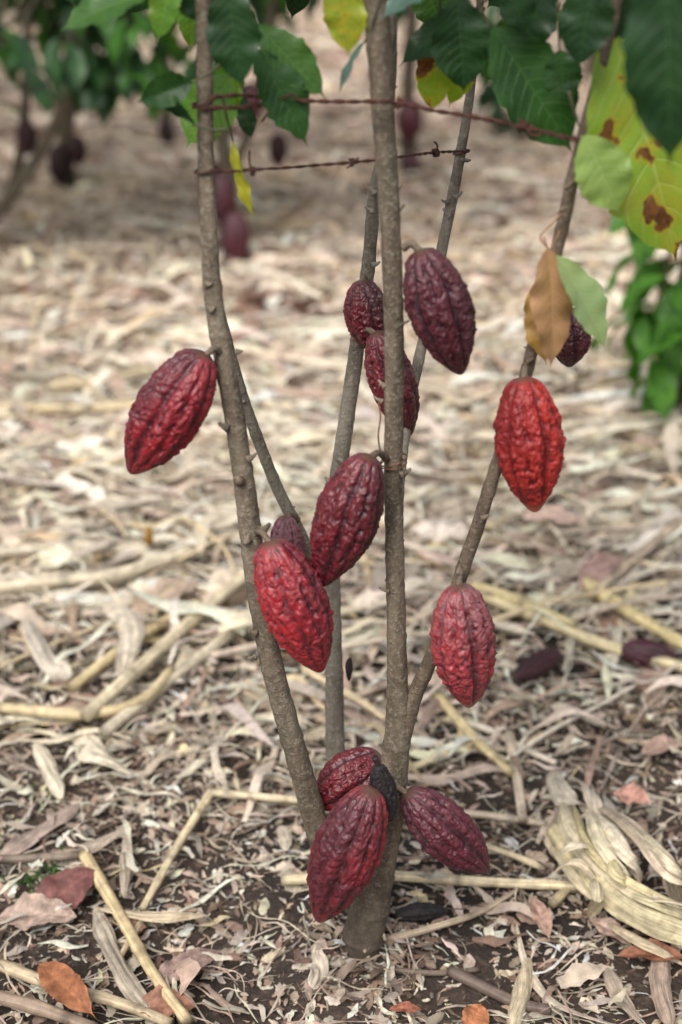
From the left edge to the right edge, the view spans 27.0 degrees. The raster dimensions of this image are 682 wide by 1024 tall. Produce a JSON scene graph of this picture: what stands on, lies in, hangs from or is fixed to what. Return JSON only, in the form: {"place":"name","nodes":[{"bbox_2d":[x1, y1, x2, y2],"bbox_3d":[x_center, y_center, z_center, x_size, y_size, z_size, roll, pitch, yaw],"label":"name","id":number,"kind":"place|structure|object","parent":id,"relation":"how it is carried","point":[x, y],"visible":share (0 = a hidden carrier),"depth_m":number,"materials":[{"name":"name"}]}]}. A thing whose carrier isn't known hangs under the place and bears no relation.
{"place":"outdoors","nodes":[
{"label":"outdoors","id":0,"kind":"place"},
{"bbox_2d":[0,0,681,1023],"bbox_3d":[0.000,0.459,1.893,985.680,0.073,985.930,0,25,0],"label":"ground","id":1,"kind":"structure","parent":0,"point":[482,954],"depth_m":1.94,"materials":[{"name":"beige plant"}]},
{"bbox_2d":[0,783,62,899],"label":"grass","id":2,"kind":"structure","parent":1,"relation":"on","point":[28,879],"depth_m":1.85,"materials":[{"name":"green plant"}]},
{"bbox_2d":[0,891,76,930],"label":"fallen leaf","id":3,"kind":"object","parent":1,"relation":"on","point":[43,906],"visible":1,"depth_m":1.76,"materials":[{"name":"plant"}]},
{"bbox_2d":[36,866,94,909],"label":"fallen leaf","id":4,"kind":"object","parent":3,"relation":"on","point":[68,886],"visible":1,"depth_m":1.79,"materials":[{"name":"plant"}]},
{"bbox_2d":[0,851,78,864],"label":"corn stalk","id":5,"kind":"object","parent":1,"relation":"on","point":[34,857],"visible":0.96,"depth_m":1.86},
{"bbox_2d":[21,618,71,680],"bbox_3d":[-0.488,0.214,2.291,0.040,0.024,0.233,-13,28,-26],"label":"corn husk","id":6,"kind":"object","parent":1,"relation":"on","point":[44,655],"visible":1,"depth_m":2.25,"materials":[{"name":"plant"}]},
{"bbox_2d":[33,742,63,799],"bbox_3d":[-0.418,0.367,2.034,0.027,0.011,0.149,-11,27,-21],"label":"corn husk","id":7,"kind":"object","parent":1,"relation":"on","point":[46,763],"visible":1,"depth_m":2.03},
{"bbox_2d":[0,400,134,413],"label":"corn stalk","id":8,"kind":"object","parent":1,"relation":"on","point":[48,408],"visible":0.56,"depth_m":3.24,"materials":[{"name":"plant"}]},
{"bbox_2d":[0,0,144,187],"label":"cacao tree","id":9,"kind":"object","parent":1,"relation":"on","point":[65,133],"visible":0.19,"depth_m":5.25,"materials":[{"name":"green plant"}]},
{"bbox_2d":[48,144,69,185],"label":"cocoa pod","id":10,"kind":"object","parent":9,"relation":"hanging from","point":[59,163],"visible":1,"depth_m":5.29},
{"bbox_2d":[69,134,86,166],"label":"cocoa pod","id":11,"kind":"object","parent":9,"relation":"hanging from","point":[77,149],"visible":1,"depth_m":5.27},
{"bbox_2d":[0,539,152,558],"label":"corn stalk","id":12,"kind":"object","parent":1,"relation":"on","point":[116,547],"visible":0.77,"depth_m":2.59,"materials":[{"name":"plant"}]},
{"bbox_2d":[0,958,174,1023],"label":"corn stalk","id":13,"kind":"object","parent":1,"relation":"on","point":[25,974],"visible":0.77,"depth_m":1.64,"materials":[{"name":"plant"}]},
{"bbox_2d":[37,960,95,1017],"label":"fallen leaf","id":14,"kind":"object","parent":13,"relation":"on","point":[63,984],"visible":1,"depth_m":1.63,"materials":[{"name":"plant"}]},
{"bbox_2d":[0,544,194,594],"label":"corn stalk","id":15,"kind":"object","parent":1,"relation":"on","point":[110,575],"visible":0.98,"depth_m":2.46,"materials":[{"name":"plant"}]},
{"bbox_2d":[45,366,153,392],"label":"corn stalk","id":16,"kind":"object","parent":1,"relation":"on","point":[64,384],"visible":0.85,"depth_m":3.38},
{"bbox_2d":[92,904,149,1007],"bbox_3d":[-0.268,0.535,1.699,0.026,0.013,0.206,-12,28,-24],"label":"corn husk","id":17,"kind":"object","parent":1,"relation":"on","point":[130,987],"visible":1,"depth_m":1.70,"materials":[{"name":"plant"}]},
{"bbox_2d":[120,920,144,956],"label":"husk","id":18,"kind":"object","parent":1,"relation":"on","point":[126,946],"visible":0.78,"depth_m":1.73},
{"bbox_2d":[120,918,146,932],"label":"fallen leaf","id":19,"kind":"object","parent":1,"relation":"on","point":[133,921],"visible":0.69,"depth_m":1.76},
{"bbox_2d":[0,0,267,218],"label":"cacao tree","id":20,"kind":"object","parent":1,"relation":"on","point":[114,73],"visible":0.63,"depth_m":4.11,"materials":[{"name":"green plant"}]},
{"bbox_2d":[16,120,37,154],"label":"cocoa pod","id":21,"kind":"object","parent":20,"relation":"hanging from","point":[26,135],"visible":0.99,"depth_m":4.42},
{"bbox_2d":[67,598,202,692],"bbox_3d":[-0.330,0.209,2.309,0.021,0.028,0.331,14,29,28],"label":"corn stalk","id":22,"kind":"object","parent":1,"relation":"on","point":[92,671],"visible":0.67,"depth_m":2.23,"materials":[{"name":"plant"}]},
{"bbox_2d":[78,849,192,1023],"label":"corn stalk","id":23,"kind":"object","parent":1,"relation":"on","point":[136,944],"visible":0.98,"depth_m":1.72,"materials":[{"name":"plant"}]},
{"bbox_2d":[96,907,207,922],"bbox_3d":[-0.235,0.499,1.760,0.140,0.010,0.018,1,25,2],"label":"corn husk","id":24,"kind":"object","parent":23,"relation":"on","point":[163,916],"visible":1,"depth_m":1.76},
{"bbox_2d":[0,0,296,150],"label":"cacao tree","id":25,"kind":"object","parent":1,"relation":"on","point":[285,15],"visible":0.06,"depth_m":5.86,"materials":[{"name":"green plant"}]},
{"bbox_2d":[157,118,174,149],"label":"cocoa pod","id":26,"kind":"object","parent":25,"relation":"hanging from","point":[166,132],"visible":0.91,"depth_m":6.04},
{"bbox_2d":[79,570,244,721],"bbox_3d":[-0.269,0.201,2.304,0.032,0.030,0.513,12,28,23],"label":"corn stalk","id":27,"kind":"object","parent":1,"relation":"on","point":[123,681],"visible":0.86,"depth_m":2.25,"materials":[{"name":"plant"}]},
{"bbox_2d":[0,665,175,719],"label":"corn stalk","id":28,"kind":"object","parent":27,"relation":"on","point":[150,693],"visible":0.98,"depth_m":2.12,"materials":[{"name":"plant"}]},
{"bbox_2d":[102,601,144,676],"bbox_3d":[-0.344,0.200,2.296,0.059,0.025,0.236,-6,26,-13],"label":"corn husk","id":29,"kind":"object","parent":27,"relation":"on","point":[131,630],"visible":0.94,"depth_m":2.29,"materials":[{"name":"plant"}]},
{"bbox_2d":[133,577,197,614],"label":"fallen leaf","id":30,"kind":"object","parent":1,"relation":"on","point":[160,587],"visible":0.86,"depth_m":2.43,"materials":[{"name":"plant"}]},
{"bbox_2d":[141,984,194,1017],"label":"fallen leaf","id":31,"kind":"object","parent":1,"relation":"on","point":[154,999],"visible":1,"depth_m":1.64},
{"bbox_2d":[98,610,249,738],"bbox_3d":[-0.245,0.245,2.249,0.025,0.022,0.422,13,28,26],"label":"corn stalk","id":32,"kind":"object","parent":1,"relation":"on","point":[106,730],"visible":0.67,"depth_m":2.22,"materials":[{"name":"plant"}]},
{"bbox_2d":[147,947,219,987],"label":"fallen leaf","id":33,"kind":"object","parent":1,"relation":"on","point":[167,966],"visible":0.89,"depth_m":1.70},
{"bbox_2d":[193,510,263,554],"bbox_3d":[-0.232,0.028,2.657,0.074,0.026,0.230,13,28,25],"label":"corn husk","id":34,"kind":"object","parent":1,"relation":"on","point":[208,522],"visible":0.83,"depth_m":2.67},
{"bbox_2d":[210,789,297,803],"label":"corn stalk","id":35,"kind":"object","parent":1,"relation":"on","point":[233,794],"visible":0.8,"depth_m":1.97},
{"bbox_2d":[49,0,504,259],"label":"cacao tree","id":36,"kind":"object","parent":1,"relation":"on","point":[223,144],"visible":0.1,"depth_m":4.36,"materials":[{"name":"green plant"}]},
{"bbox_2d":[215,172,235,226],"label":"cocoa pod","id":37,"kind":"object","parent":36,"relation":"hanging from","point":[225,196],"visible":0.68,"depth_m":4.37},
{"bbox_2d":[220,211,250,265],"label":"cocoa pod","id":38,"kind":"object","parent":36,"relation":"hanging from","point":[235,237],"visible":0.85,"depth_m":4.39,"materials":[{"name":"plant"}]},
{"bbox_2d":[244,82,262,117],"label":"cocoa pod","id":39,"kind":"object","parent":36,"relation":"hanging from","point":[250,87],"visible":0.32,"depth_m":4.29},
{"bbox_2d":[268,133,287,166],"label":"cocoa pod","id":40,"kind":"object","parent":36,"relation":"hanging from","point":[278,148],"visible":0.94,"depth_m":4.86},
{"bbox_2d":[226,279,333,329],"bbox_3d":[-0.194,-0.571,3.963,0.269,0.120,0.413,-10,27,-20],"label":"leaf heap","id":41,"kind":"object","parent":1,"relation":"on","point":[250,294],"visible":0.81,"depth_m":3.92,"materials":[{"name":"plant"}]},
{"bbox_2d":[276,826,291,849],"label":"corn husk","id":42,"kind":"object","parent":1,"relation":"on","point":[284,834],"visible":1,"depth_m":1.92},
{"bbox_2d":[307,946,328,989],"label":"corn husk","id":43,"kind":"object","parent":1,"relation":"on","point":[319,968],"visible":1,"depth_m":1.68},
{"bbox_2d":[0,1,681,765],"bbox_3d":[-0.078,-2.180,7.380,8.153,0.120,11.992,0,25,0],"label":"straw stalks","id":44,"kind":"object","parent":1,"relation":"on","point":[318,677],"visible":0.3,"depth_m":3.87,"materials":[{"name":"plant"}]},
{"bbox_2d":[0,362,681,1023],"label":"straw fibres","id":45,"kind":"object","parent":1,"relation":"on","point":[422,706],"visible":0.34,"depth_m":2.01,"materials":[{"name":"plant"}]},
{"bbox_2d":[0,803,80,854],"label":"corn husk","id":46,"kind":"object","parent":45,"relation":"on","point":[17,845],"visible":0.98,"depth_m":1.91,"materials":[{"name":"plant"}]},
{"bbox_2d":[0,990,98,1023],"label":"corn stalk","id":47,"kind":"object","parent":45,"relation":"on","point":[36,1007],"visible":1,"depth_m":1.63,"materials":[{"name":"plant"}]},
{"bbox_2d":[74,729,131,774],"bbox_3d":[-0.355,0.353,2.057,0.042,0.022,0.146,-20,32,-36],"label":"corn husk","id":48,"kind":"object","parent":45,"relation":"on","point":[93,750],"visible":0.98,"depth_m":2.06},
{"bbox_2d":[75,826,131,852],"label":"corn husk","id":49,"kind":"object","parent":45,"relation":"on","point":[95,845],"visible":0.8,"depth_m":1.89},
{"bbox_2d":[119,833,132,895],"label":"corn husk","id":50,"kind":"object","parent":45,"relation":"on","point":[125,875],"visible":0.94,"depth_m":1.84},
{"bbox_2d":[139,786,215,910],"bbox_3d":[-0.215,0.440,1.879,0.014,0.016,0.250,7,26,15],"label":"corn stalk","id":51,"kind":"object","parent":45,"relation":"on","point":[187,829],"visible":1,"depth_m":1.87,"materials":[{"name":"plant"}]},
{"bbox_2d":[345,672,495,699],"bbox_3d":[0.121,0.269,2.243,0.243,0.018,0.042,-4,26,-8],"label":"corn husk","id":52,"kind":"object","parent":45,"relation":"on","point":[435,679],"visible":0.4,"depth_m":2.24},
{"bbox_2d":[342,656,350,689],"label":"fallen leaf","id":53,"kind":"object","parent":52,"relation":"on","point":[347,683],"visible":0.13,"depth_m":2.24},
{"bbox_2d":[506,957,532,1023],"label":"corn husk","id":54,"kind":"object","parent":45,"relation":"on","point":[522,989],"visible":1,"depth_m":1.65,"materials":[{"name":"plant"}]},
{"bbox_2d":[516,923,614,1023],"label":"corn husk","id":55,"kind":"object","parent":45,"relation":"on","point":[538,988],"visible":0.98,"depth_m":1.67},
{"bbox_2d":[551,702,603,725],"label":"corn husk","id":56,"kind":"object","parent":45,"relation":"on","point":[557,706],"visible":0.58,"depth_m":2.17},
{"bbox_2d":[0,1,681,994],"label":"leaf litter","id":57,"kind":"object","parent":1,"relation":"on","point":[574,975],"visible":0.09,"depth_m":3.73,"materials":[{"name":"plant"}]},
{"bbox_2d":[61,0,681,961],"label":"cacao tree","id":58,"kind":"object","parent":1,"relation":"on","point":[625,164],"visible":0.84,"depth_m":1.31,"materials":[{"name":"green plant"}]},
{"bbox_2d":[124,346,221,474],"bbox_3d":[-0.169,-0.100,1.398,0.072,0.160,0.071,38,21,8],"label":"cocoa pod","id":59,"kind":"object","parent":58,"relation":"hanging from","point":[168,412],"visible":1,"depth_m":1.37,"materials":[{"name":"red plant"}]},
{"bbox_2d":[270,512,305,554],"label":"cocoa pod","id":60,"kind":"object","parent":58,"relation":"hanging from","point":[287,527],"visible":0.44,"depth_m":1.61,"materials":[{"name":"red plant"}]},
{"bbox_2d":[253,527,333,672],"bbox_3d":[-0.048,0.095,1.466,0.071,0.172,0.074,-23,24,-6],"label":"cocoa pod","id":61,"kind":"object","parent":58,"relation":"hanging from","point":[293,598],"visible":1,"depth_m":1.44,"materials":[{"name":"red plant"}]},
{"bbox_2d":[194,141,469,175],"bbox_3d":[0.022,-0.352,1.413,0.363,0.048,0.083,-20,32,-36],"label":"wire","id":62,"kind":"object","parent":58,"relation":"attached to","point":[435,152],"visible":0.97,"depth_m":1.35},
{"bbox_2d":[306,785,388,922],"bbox_3d":[0.007,0.381,1.586,0.085,0.194,0.088,10,26,-20],"label":"cocoa pod","id":63,"kind":"object","parent":58,"relation":"hanging from","point":[347,848],"visible":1,"depth_m":1.55,"materials":[{"name":"red plant"}]},
{"bbox_2d":[309,450,388,586],"bbox_3d":[0.006,0.009,1.444,0.068,0.159,0.072,32,27,25],"label":"cocoa pod","id":64,"kind":"object","parent":58,"relation":"hanging from","point":[349,511],"visible":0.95,"depth_m":1.42,"materials":[{"name":"red plant"}]},
{"bbox_2d":[317,746,380,810],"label":"cocoa pod","id":65,"kind":"object","parent":58,"relation":"hanging from","point":[341,775],"visible":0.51,"depth_m":1.62,"materials":[{"name":"red plant"}]},
{"bbox_2d":[345,658,352,680],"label":"dried pod","id":66,"kind":"object","parent":58,"relation":"hanging from","point":[348,667],"visible":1,"depth_m":1.71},
{"bbox_2d":[343,274,383,348],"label":"cocoa pod","id":67,"kind":"object","parent":58,"relation":"hanging from","point":[363,306],"visible":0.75,"depth_m":1.54,"materials":[{"name":"red plant"}]},
{"bbox_2d":[370,755,397,821],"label":"dried pod","id":68,"kind":"object","parent":58,"relation":"hanging from","point":[382,782],"visible":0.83,"depth_m":1.54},
{"bbox_2d":[191,93,580,142],"bbox_3d":[0.045,-0.356,1.287,0.367,0.044,0.034,3,25,7],"label":"wire","id":69,"kind":"object","parent":58,"relation":"attached to","point":[521,125],"visible":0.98,"depth_m":1.28,"materials":[{"name":"metal"}]},
{"bbox_2d":[356,327,419,434],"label":"cocoa pod","id":70,"kind":"object","parent":58,"relation":"hanging from","point":[374,363],"visible":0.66,"depth_m":1.54,"materials":[{"name":"red plant"}]},
{"bbox_2d":[372,400,407,469],"bbox_3d":[0.050,-0.076,1.432,0.029,0.076,0.056,8,26,16],"label":"wire tie","id":71,"kind":"object","parent":58,"relation":"attached to","point":[381,461],"visible":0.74,"depth_m":1.45,"materials":[{"name":"orange metal"}]},
{"bbox_2d":[401,240,476,374],"bbox_3d":[0.095,-0.196,1.368,0.065,0.142,0.065,-37,28,-32],"label":"cocoa pod","id":72,"kind":"object","parent":58,"relation":"hanging from","point":[439,308],"visible":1,"depth_m":1.34,"materials":[{"name":"red plant"}]},
{"bbox_2d":[396,785,489,873],"bbox_3d":[0.120,0.364,1.621,0.064,0.155,0.065,-32,22,32],"label":"cocoa pod","id":73,"kind":"object","parent":58,"relation":"hanging from","point":[444,830],"visible":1,"depth_m":1.60,"materials":[{"name":"red plant"}]},
{"bbox_2d":[429,574,497,707],"bbox_3d":[0.130,0.141,1.505,0.071,0.156,0.071,-3,25,8],"label":"cocoa pod","id":74,"kind":"object","parent":58,"relation":"hanging from","point":[463,641],"visible":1,"depth_m":1.48,"materials":[{"name":"red plant"}]},
{"bbox_2d":[493,365,566,511],"bbox_3d":[0.186,-0.068,1.400,0.069,0.152,0.069,-25,30,-31],"label":"cocoa pod","id":75,"kind":"object","parent":58,"relation":"hanging from","point":[529,440],"visible":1,"depth_m":1.38,"materials":[{"name":"red plant"}]},
{"bbox_2d":[556,308,590,366],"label":"cocoa pod","id":76,"kind":"object","parent":58,"relation":"hanging from","point":[574,349],"visible":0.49,"depth_m":1.46,"materials":[{"name":"red plant"}]},
{"bbox_2d":[389,1001,421,1012],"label":"fallen leaf","id":77,"kind":"object","parent":1,"relation":"on","point":[407,1006],"visible":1,"depth_m":1.63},
{"bbox_2d":[397,4,417,185],"bbox_3d":[0.575,-2.050,5.457,2.211,1.492,1.581,-6,26,-12],"label":"cacao tree","id":78,"kind":"object","parent":1,"relation":"on","point":[408,74],"visible":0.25,"depth_m":5.39,"materials":[{"name":"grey plant"}]},
{"bbox_2d":[396,99,422,143],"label":"cocoa pod","id":79,"kind":"object","parent":78,"relation":"hanging from","point":[409,122],"visible":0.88,"depth_m":5.36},
{"bbox_2d":[405,150,419,179],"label":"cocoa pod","id":80,"kind":"object","parent":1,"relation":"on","point":[412,164],"visible":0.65,"depth_m":5.44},
{"bbox_2d":[393,902,448,922],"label":"dried pod","id":81,"kind":"object","parent":1,"relation":"on","point":[418,912],"visible":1,"depth_m":1.77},
{"bbox_2d":[377,965,479,975],"bbox_3d":[0.104,0.548,1.702,0.127,0.020,0.011,-2,25,-5],"label":"stick","id":82,"kind":"object","parent":1,"relation":"on","point":[435,972],"visible":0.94,"depth_m":1.70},
{"bbox_2d":[281,870,578,890],"bbox_3d":[0.116,0.474,1.826,0.386,0.034,0.016,0,25,-1],"label":"corn stalk","id":83,"kind":"object","parent":1,"relation":"on","point":[410,876],"visible":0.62,"depth_m":1.82,"materials":[{"name":"plant"}]},
{"bbox_2d":[408,740,474,772],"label":"corn stalk","id":84,"kind":"object","parent":1,"relation":"on","point":[422,763],"visible":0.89,"depth_m":2.07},
{"bbox_2d":[384,887,519,944],"bbox_3d":[0.142,0.502,1.770,0.205,0.022,0.016,-14,29,-28],"label":"corn stalk","id":85,"kind":"object","parent":1,"relation":"on","point":[412,933],"visible":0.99,"depth_m":1.76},
{"bbox_2d":[431,689,514,777],"bbox_3d":[0.195,0.329,2.116,0.017,0.026,0.223,-11,28,-23],"label":"corn stalk","id":86,"kind":"object","parent":1,"relation":"on","point":[466,729],"visible":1,"depth_m":2.12,"materials":[{"name":"plant"}]},
{"bbox_2d":[461,1003,489,1023],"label":"fallen leaf","id":87,"kind":"object","parent":1,"relation":"on","point":[475,1014],"visible":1,"depth_m":1.60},
{"bbox_2d":[446,964,551,1014],"bbox_3d":[0.185,0.564,1.670,0.132,0.018,0.022,13,28,26],"label":"stick","id":88,"kind":"object","parent":1,"relation":"on","point":[460,975],"visible":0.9,"depth_m":1.67,"materials":[{"name":"wood"}]},
{"bbox_2d":[464,809,546,826],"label":"corn stalk","id":89,"kind":"object","parent":1,"relation":"on","point":[496,816],"visible":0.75,"depth_m":1.96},
{"bbox_2d":[468,30,556,149],"bbox_3d":[0.701,-1.879,6.165,0.462,0.737,0.397,0,25,0],"label":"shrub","id":90,"kind":"object","parent":1,"relation":"on","point":[485,97],"visible":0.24,"depth_m":6.18,"materials":[{"name":"green plant"}]},
{"bbox_2d":[503,729,527,823],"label":"corn stalk","id":91,"kind":"object","parent":1,"relation":"on","point":[511,748],"visible":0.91,"depth_m":2.01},
{"bbox_2d":[486,842,546,871],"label":"corn stalk","id":92,"kind":"object","parent":1,"relation":"on","point":[514,856],"visible":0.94,"depth_m":1.88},
{"bbox_2d":[469,579,578,628],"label":"corn stalk","id":93,"kind":"object","parent":1,"relation":"on","point":[511,597],"visible":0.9,"depth_m":2.40,"materials":[{"name":"plant"}]},
{"bbox_2d":[512,648,561,680],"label":"cocoa pod","id":94,"kind":"object","parent":1,"relation":"on","point":[537,664],"visible":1,"depth_m":2.23,"materials":[{"name":"plant"}]},
{"bbox_2d":[529,898,552,939],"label":"fallen leaf","id":95,"kind":"object","parent":1,"relation":"on","point":[542,917],"visible":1,"depth_m":1.76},
{"bbox_2d":[522,504,584,523],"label":"fallen leaf","id":96,"kind":"object","parent":1,"relation":"on","point":[557,513],"visible":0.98,"depth_m":2.69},
{"bbox_2d":[548,888,570,908],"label":"corn stalk","id":97,"kind":"object","parent":1,"relation":"on","point":[555,900],"visible":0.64,"depth_m":1.81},
{"bbox_2d":[482,594,681,671],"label":"corn stalk","id":98,"kind":"object","parent":1,"relation":"on","point":[577,633],"visible":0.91,"depth_m":2.33,"materials":[{"name":"plant"}]},
{"bbox_2d":[581,54,594,85],"bbox_3d":[1.486,-3.059,7.571,1.682,1.542,1.923,-20,32,-35],"label":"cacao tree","id":99,"kind":"object","parent":1,"relation":"on","point":[587,66],"visible":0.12,"depth_m":7.75,"materials":[{"name":"plant"}]},
{"bbox_2d":[578,552,624,589],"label":"fallen leaf","id":100,"kind":"object","parent":1,"relation":"on","point":[599,566],"visible":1,"depth_m":2.50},
{"bbox_2d":[589,917,631,945],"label":"fallen leaf","id":101,"kind":"object","parent":1,"relation":"on","point":[601,925],"visible":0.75,"depth_m":1.75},
{"bbox_2d":[545,770,681,964],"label":"husk","id":102,"kind":"object","parent":1,"relation":"on","point":[594,869],"visible":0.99,"depth_m":1.77,"materials":[{"name":"plant"}]},
{"bbox_2d":[613,782,650,804],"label":"fallen leaf","id":103,"kind":"object","parent":102,"relation":"on","point":[630,793],"visible":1,"depth_m":1.93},
{"bbox_2d":[603,968,639,1022],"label":"corn husk","id":104,"kind":"object","parent":1,"relation":"on","point":[614,985],"visible":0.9,"depth_m":1.67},
{"bbox_2d":[578,576,681,650],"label":"corn stalk","id":105,"kind":"object","parent":1,"relation":"on","point":[673,638],"visible":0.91,"depth_m":2.35,"materials":[{"name":"plant"}]},
{"bbox_2d":[593,518,681,588],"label":"corn stalk","id":106,"kind":"object","parent":1,"relation":"on","point":[657,540],"visible":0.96,"depth_m":2.57,"materials":[{"name":"plant"}]},
{"bbox_2d":[593,216,681,424],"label":"sapling","id":107,"kind":"object","parent":1,"relation":"on","point":[657,331],"visible":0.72,"depth_m":3.05,"materials":[{"name":"green plant"}]},
{"bbox_2d":[621,638,676,666],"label":"cocoa pod","id":108,"kind":"object","parent":1,"relation":"on","point":[642,652],"visible":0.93,"depth_m":2.27,"materials":[{"name":"plant"}]},
{"bbox_2d":[618,938,681,960],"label":"fallen leaf","id":109,"kind":"object","parent":1,"relation":"on","point":[634,951],"visible":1,"depth_m":1.70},
{"bbox_2d":[641,733,679,754],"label":"fallen leaf","id":110,"kind":"object","parent":1,"relation":"on","point":[656,744],"visible":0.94,"depth_m":2.10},
{"bbox_2d":[649,942,674,1023],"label":"corn husk","id":111,"kind":"object","parent":1,"relation":"on","point":[660,980],"visible":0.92,"depth_m":1.65,"materials":[{"name":"plant"}]}
]}

